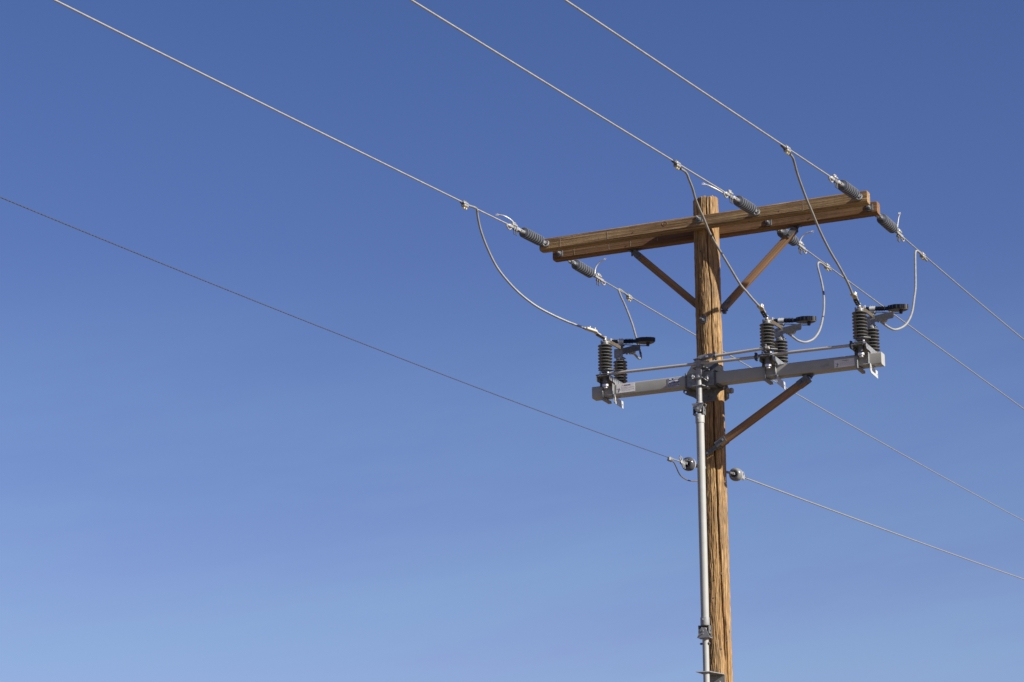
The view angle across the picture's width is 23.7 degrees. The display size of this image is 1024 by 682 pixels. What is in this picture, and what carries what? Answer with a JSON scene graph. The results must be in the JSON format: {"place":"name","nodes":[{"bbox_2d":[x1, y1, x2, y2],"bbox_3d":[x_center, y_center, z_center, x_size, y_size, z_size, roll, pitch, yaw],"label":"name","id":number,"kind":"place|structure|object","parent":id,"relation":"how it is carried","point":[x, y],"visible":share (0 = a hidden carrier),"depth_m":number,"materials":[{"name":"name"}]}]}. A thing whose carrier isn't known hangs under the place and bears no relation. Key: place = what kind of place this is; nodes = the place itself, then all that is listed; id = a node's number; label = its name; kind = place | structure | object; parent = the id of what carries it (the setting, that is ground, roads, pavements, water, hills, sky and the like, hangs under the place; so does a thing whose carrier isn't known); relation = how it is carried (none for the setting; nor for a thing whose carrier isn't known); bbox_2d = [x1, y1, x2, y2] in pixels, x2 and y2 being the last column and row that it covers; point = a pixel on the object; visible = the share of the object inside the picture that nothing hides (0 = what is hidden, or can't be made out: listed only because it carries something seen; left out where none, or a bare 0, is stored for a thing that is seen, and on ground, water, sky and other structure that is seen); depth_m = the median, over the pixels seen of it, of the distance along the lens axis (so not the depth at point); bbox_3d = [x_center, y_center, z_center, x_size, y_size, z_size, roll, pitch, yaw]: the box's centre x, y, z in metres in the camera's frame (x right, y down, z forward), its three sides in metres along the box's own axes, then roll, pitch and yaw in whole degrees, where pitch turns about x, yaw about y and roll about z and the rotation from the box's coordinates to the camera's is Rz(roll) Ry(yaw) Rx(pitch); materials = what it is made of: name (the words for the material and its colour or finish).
{"place":"outdoors","nodes":[
{"label":"outdoors","id":0,"kind":"place"},
{"bbox_2d":[0,0,1023,681],"label":"sky","id":1,"kind":"structure","parent":0,"point":[201,481],"materials":[{"name":"blue"}]},
{"bbox_3d":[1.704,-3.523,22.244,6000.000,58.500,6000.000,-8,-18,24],"label":"ground","id":2,"kind":"structure","parent":0,"visible":0},
{"bbox_2d":[693,195,732,681],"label":"utility pole","id":3,"kind":"object","parent":2,"relation":"on","point":[708,297],"visible":0.77,"depth_m":20.82,"materials":[{"name":"brown wood"}]},
{"bbox_2d":[627,248,694,306],"bbox_3d":[1.360,-0.542,21.671,0.726,0.668,0.085,-9,-19,29],"label":"crossarm brace","id":4,"kind":"object","parent":3,"relation":"attached to","point":[662,276],"visible":0.99,"depth_m":21.66,"materials":[{"name":"brown wood"}]},
{"bbox_2d":[668,459,697,481],"bbox_3d":[1.430,1.099,20.467,0.070,0.070,0.782,-8,-18,24],"label":"ground lead","id":5,"kind":"object","parent":3,"relation":"attached to","point":[681,476],"visible":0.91,"depth_m":20.53,"materials":[{"name":"grey metal"}]},
{"bbox_2d":[682,457,705,470],"bbox_3d":[1.538,1.051,20.631,0.119,0.120,0.400,-10,-13,29],"label":"bell insulator","id":6,"kind":"object","parent":3,"relation":"attached to","point":[690,464],"visible":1,"depth_m":20.51,"materials":[{"name":"grey ceramic"}]},
{"bbox_2d":[0,197,688,468],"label":"neutral wire","id":7,"kind":"object","parent":6,"relation":"attached to","point":[682,462],"visible":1,"depth_m":14.98,"materials":[{"name":"metal"}]},
{"bbox_2d":[539,191,869,252],"bbox_3d":[1.631,-1.045,21.339,3.048,0.114,0.183,-8,-18,24],"label":"wooden crossarm","id":8,"kind":"object","parent":3,"relation":"attached to","point":[717,220],"visible":0.96,"depth_m":21.33,"materials":[{"name":"brown wood"}]},
{"bbox_2d":[519,227,546,245],"bbox_3d":[0.178,-0.924,21.629,0.097,0.097,0.540,-8,-13,24],"label":"strain insulator","id":9,"kind":"object","parent":8,"relation":"attached to","point":[532,236],"visible":1,"depth_m":21.58,"materials":[{"name":"grey ceramic"}]},
{"bbox_2d":[53,0,518,227],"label":"power line","id":10,"kind":"object","parent":9,"relation":"attached to","point":[131,38],"visible":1,"depth_m":17.35,"materials":[{"name":"metal"}]},
{"bbox_2d":[461,200,468,209],"bbox_3d":[-0.394,-1.137,20.402,0.042,0.072,0.080,-8,-12,24],"label":"wire connector","id":11,"kind":"object","parent":10,"relation":"attached to","point":[465,205],"visible":1,"depth_m":20.38,"materials":[{"name":"silver metal"}]},
{"bbox_2d":[460,201,585,328],"bbox_3d":[0.021,-0.628,20.840,0.260,0.831,1.526,-16,-22,42],"label":"jumper cable","id":12,"kind":"object","parent":11,"relation":"hanging from","point":[513,287],"visible":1,"depth_m":20.91,"materials":[{"name":"metal"}]},
{"bbox_2d":[506,222,522,235],"bbox_3d":[0.014,-0.981,21.280,0.050,0.120,0.306,-8,-13,24],"label":"dead end clamp","id":13,"kind":"object","parent":10,"relation":"attached to","point":[513,226],"visible":1,"depth_m":21.26,"materials":[{"name":"metal"}]},
{"bbox_2d":[733,195,757,213],"bbox_3d":[1.988,-1.160,20.826,0.097,0.097,0.540,-8,-12,24],"label":"strain insulator","id":14,"kind":"object","parent":8,"relation":"attached to","point":[745,205],"visible":1,"depth_m":20.75,"materials":[{"name":"ceramic"}]},
{"bbox_2d":[410,0,724,193],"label":"power line","id":15,"kind":"object","parent":14,"relation":"attached to","point":[535,76],"visible":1,"depth_m":17.32,"materials":[{"name":"metal"}]},
{"bbox_2d":[673,160,680,169],"bbox_3d":[1.309,-1.397,19.367,0.042,0.072,0.080,-8,-12,24],"label":"wire connector","id":16,"kind":"object","parent":15,"relation":"attached to","point":[678,166],"visible":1,"depth_m":19.34,"materials":[{"name":"silver metal"}]},
{"bbox_2d":[671,160,759,306],"bbox_3d":[1.641,-0.855,19.945,0.098,0.735,1.776,-8,-18,26],"label":"jumper cable","id":17,"kind":"object","parent":16,"relation":"hanging from","point":[713,239],"visible":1,"depth_m":20.01,"materials":[{"name":"metal"}]},
{"bbox_2d":[723,190,737,203],"bbox_3d":[1.825,-1.212,20.476,0.050,0.120,0.306,-8,-12,24],"label":"dead end clamp","id":18,"kind":"object","parent":15,"relation":"attached to","point":[729,193],"visible":1,"depth_m":20.45,"materials":[{"name":"metal"}]},
{"bbox_2d":[838,180,860,198],"bbox_3d":[2.819,-1.268,20.457,0.097,0.097,0.540,-8,-12,24],"label":"strain insulator","id":19,"kind":"object","parent":8,"relation":"attached to","point":[848,189],"visible":0.99,"depth_m":20.37,"materials":[{"name":"ceramic"}]},
{"bbox_2d":[564,0,830,179],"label":"power line","id":20,"kind":"object","parent":19,"relation":"attached to","point":[621,37],"visible":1,"depth_m":16.93,"materials":[{"name":"metal"}]},
{"bbox_2d":[783,145,790,154],"bbox_3d":[2.139,-1.488,18.989,0.042,0.072,0.080,-8,-11,24],"label":"wire connector","id":21,"kind":"object","parent":20,"relation":"attached to","point":[787,151],"visible":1,"depth_m":18.96,"materials":[{"name":"silver metal"}]},
{"bbox_2d":[828,174,841,188],"bbox_3d":[2.656,-1.317,20.107,0.050,0.120,0.306,-8,-12,24],"label":"dead end clamp","id":22,"kind":"object","parent":20,"relation":"attached to","point":[833,177],"visible":1,"depth_m":20.08,"materials":[{"name":"metal"}]},
{"bbox_2d":[695,671,724,681],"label":"pipe guide bracket","id":23,"kind":"object","parent":3,"relation":"attached to","point":[716,677],"visible":0.95,"depth_m":20.23,"materials":[{"name":"metal"}]},
{"bbox_2d":[691,353,712,681],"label":"operating pipe","id":24,"kind":"object","parent":23,"relation":"attached to","point":[699,408],"visible":1,"depth_m":20.48,"materials":[{"name":"metal"}]},
{"bbox_2d":[553,201,879,261],"bbox_3d":[1.769,-0.962,21.627,3.048,0.114,0.178,-8,-18,24],"label":"wooden crossarm","id":25,"kind":"object","parent":3,"relation":"attached to","point":[872,209],"visible":0.78,"depth_m":21.51,"materials":[{"name":"brown wood"}]},
{"bbox_2d":[568,260,594,277],"bbox_3d":[0.631,-0.683,22.580,0.097,0.097,0.660,-8,-15,24],"label":"strain insulator","id":26,"kind":"object","parent":25,"relation":"attached to","point":[582,268],"visible":1,"depth_m":22.56,"materials":[{"name":"ceramic"}]},
{"bbox_2d":[594,258,1023,520],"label":"power line","id":27,"kind":"object","parent":26,"relation":"attached to","point":[799,395],"visible":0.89,"depth_m":28.95,"materials":[{"name":"metal"}]},
{"bbox_2d":[594,273,605,285],"bbox_3d":[0.821,-0.580,22.974,0.050,0.120,0.306,-8,-15,24],"label":"dead end clamp","id":28,"kind":"object","parent":27,"relation":"attached to","point":[598,276],"visible":1,"depth_m":22.97,"materials":[{"name":"metal"}]},
{"bbox_2d":[626,293,631,301],"bbox_3d":[1.133,-0.421,23.635,0.042,0.072,0.080,-8,-15,24],"label":"wire connector","id":29,"kind":"object","parent":27,"relation":"attached to","point":[629,297],"visible":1,"depth_m":23.61,"materials":[{"name":"silver metal"}]},
{"bbox_2d":[618,288,641,359],"bbox_3d":[1.087,-0.149,22.674,0.166,1.116,1.864,0,-16,1],"label":"jumper cable","id":30,"kind":"object","parent":27,"relation":"hanging from","point":[629,316],"visible":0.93,"depth_m":22.70,"materials":[{"name":"metal"}]},
{"bbox_2d":[775,229,798,245],"bbox_3d":[2.440,-0.948,21.785,0.097,0.097,0.661,-8,-15,24],"label":"strain insulator","id":31,"kind":"object","parent":25,"relation":"attached to","point":[794,240],"visible":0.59,"depth_m":21.84,"materials":[{"name":"ceramic"}]},
{"bbox_2d":[799,230,1023,408],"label":"power line","id":32,"kind":"object","parent":31,"relation":"attached to","point":[904,321],"visible":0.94,"depth_m":25.28,"materials":[{"name":"metal"}]},
{"bbox_2d":[797,241,806,254],"bbox_3d":[2.630,-0.849,22.181,0.050,0.120,0.306,-8,-14,24],"label":"dead end clamp","id":33,"kind":"object","parent":32,"relation":"attached to","point":[801,246],"visible":1,"depth_m":22.18,"materials":[{"name":"metal"}]},
{"bbox_2d":[788,261,831,342],"bbox_3d":[2.744,-0.360,21.963,0.198,1.144,1.748,-6,-17,18],"label":"jumper cable","id":34,"kind":"object","parent":32,"relation":"hanging from","point":[822,319],"visible":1,"depth_m":21.81,"materials":[{"name":"metal"}]},
{"bbox_2d":[875,214,897,232],"bbox_3d":[3.272,-1.048,21.413,0.097,0.097,0.660,-8,-15,24],"label":"strain insulator","id":35,"kind":"object","parent":25,"relation":"attached to","point":[887,223],"visible":0.98,"depth_m":21.39,"materials":[{"name":"ceramic"}]},
{"bbox_2d":[897,213,1023,339],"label":"power line","id":36,"kind":"object","parent":35,"relation":"attached to","point":[958,284],"visible":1,"depth_m":23.66,"materials":[{"name":"metal"}]},
{"bbox_2d":[895,228,904,241],"bbox_3d":[3.462,-0.946,21.808,0.050,0.120,0.306,-8,-15,24],"label":"dead end clamp","id":37,"kind":"object","parent":36,"relation":"attached to","point":[898,232],"visible":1,"depth_m":21.81,"materials":[{"name":"metal"}]},
{"bbox_2d":[880,250,927,330],"bbox_3d":[3.527,-0.458,21.610,0.155,1.124,1.744,-7,-18,22],"label":"jumper cable","id":38,"kind":"object","parent":36,"relation":"hanging from","point":[915,288],"visible":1,"depth_m":21.56,"materials":[{"name":"metal"}]},
{"bbox_2d":[726,468,742,480],"bbox_3d":[1.891,1.145,21.201,0.119,0.119,0.470,-10,-14,29],"label":"bell insulator","id":39,"kind":"object","parent":3,"relation":"attached to","point":[735,474],"visible":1,"depth_m":21.27,"materials":[{"name":"grey ceramic"}]},
{"bbox_2d":[742,472,1023,579],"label":"neutral wire","id":40,"kind":"object","parent":39,"relation":"attached to","point":[744,478],"visible":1,"depth_m":24.75,"materials":[{"name":"metal"}]},
{"bbox_2d":[592,352,884,401],"bbox_3d":[1.953,0.323,20.944,2.608,0.382,0.369,-8,-18,24],"label":"steel crossarm","id":41,"kind":"object","parent":3,"relation":"attached to","point":[720,379],"visible":0.99,"depth_m":20.84,"materials":[{"name":"grey metal"}]},
{"bbox_2d":[584,326,654,408],"bbox_3d":[0.873,0.256,21.394,0.753,0.672,0.347,11,-19,-32],"label":"disconnect switch","id":42,"kind":"object","parent":41,"relation":"attached to","point":[605,379],"visible":0.88,"depth_m":21.31,"materials":[{"name":"ceramic"}]},
{"bbox_2d":[609,352,758,374],"bbox_3d":[1.462,0.214,20.928,1.371,0.070,0.044,-8,-18,24],"label":"linkage rod","id":43,"kind":"object","parent":42,"relation":"attached to","point":[755,357],"visible":1,"depth_m":20.91,"materials":[{"name":"metal"}]},
{"bbox_2d":[757,304,816,388],"bbox_3d":[2.256,0.080,20.807,0.353,0.672,0.677,-21,-26,51],"label":"disconnect switch","id":44,"kind":"object","parent":41,"relation":"attached to","point":[768,359],"visible":0.91,"depth_m":20.73,"materials":[{"name":"grey ceramic"}]},
{"bbox_2d":[712,343,769,359],"bbox_3d":[1.938,0.091,20.675,0.508,0.083,0.044,-8,-18,24],"label":"linkage rod","id":45,"kind":"object","parent":44,"relation":"attached to","point":[765,347],"visible":1,"depth_m":20.66,"materials":[{"name":"metal"}]},
{"bbox_2d":[772,341,852,355],"bbox_3d":[2.511,0.076,20.463,0.739,0.070,0.044,-8,-18,24],"label":"linkage rod","id":46,"kind":"object","parent":44,"relation":"attached to","point":[814,349],"visible":1,"depth_m":20.44,"materials":[{"name":"metal"}]},
{"bbox_2d":[850,292,908,378],"bbox_3d":[2.994,-0.018,20.479,0.354,0.672,0.675,-21,-26,50],"label":"disconnect switch","id":47,"kind":"object","parent":41,"relation":"attached to","point":[866,339],"visible":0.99,"depth_m":20.39,"materials":[{"name":"grey ceramic"}]},
{"bbox_2d":[780,145,853,294],"bbox_3d":[2.442,-0.951,19.584,0.063,0.721,1.776,-7,-18,23],"label":"jumper cable","id":48,"kind":"object","parent":47,"relation":"attached to","point":[816,223],"visible":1,"depth_m":19.64,"materials":[{"name":"metal"}]},
{"bbox_2d":[705,373,814,455],"bbox_3d":[2.094,0.631,20.676,1.005,0.598,0.095,-9,-18,27],"label":"crossarm brace","id":49,"kind":"object","parent":3,"relation":"attached to","point":[763,411],"visible":1,"depth_m":20.65,"materials":[{"name":"brown wood"}]},
{"bbox_2d":[721,225,801,313],"bbox_3d":[2.172,-0.620,21.287,0.740,0.738,0.087,-5,-17,16],"label":"crossarm brace","id":50,"kind":"object","parent":3,"relation":"attached to","point":[761,266],"visible":1,"depth_m":21.27,"materials":[{"name":"brown wood"}]}
]}

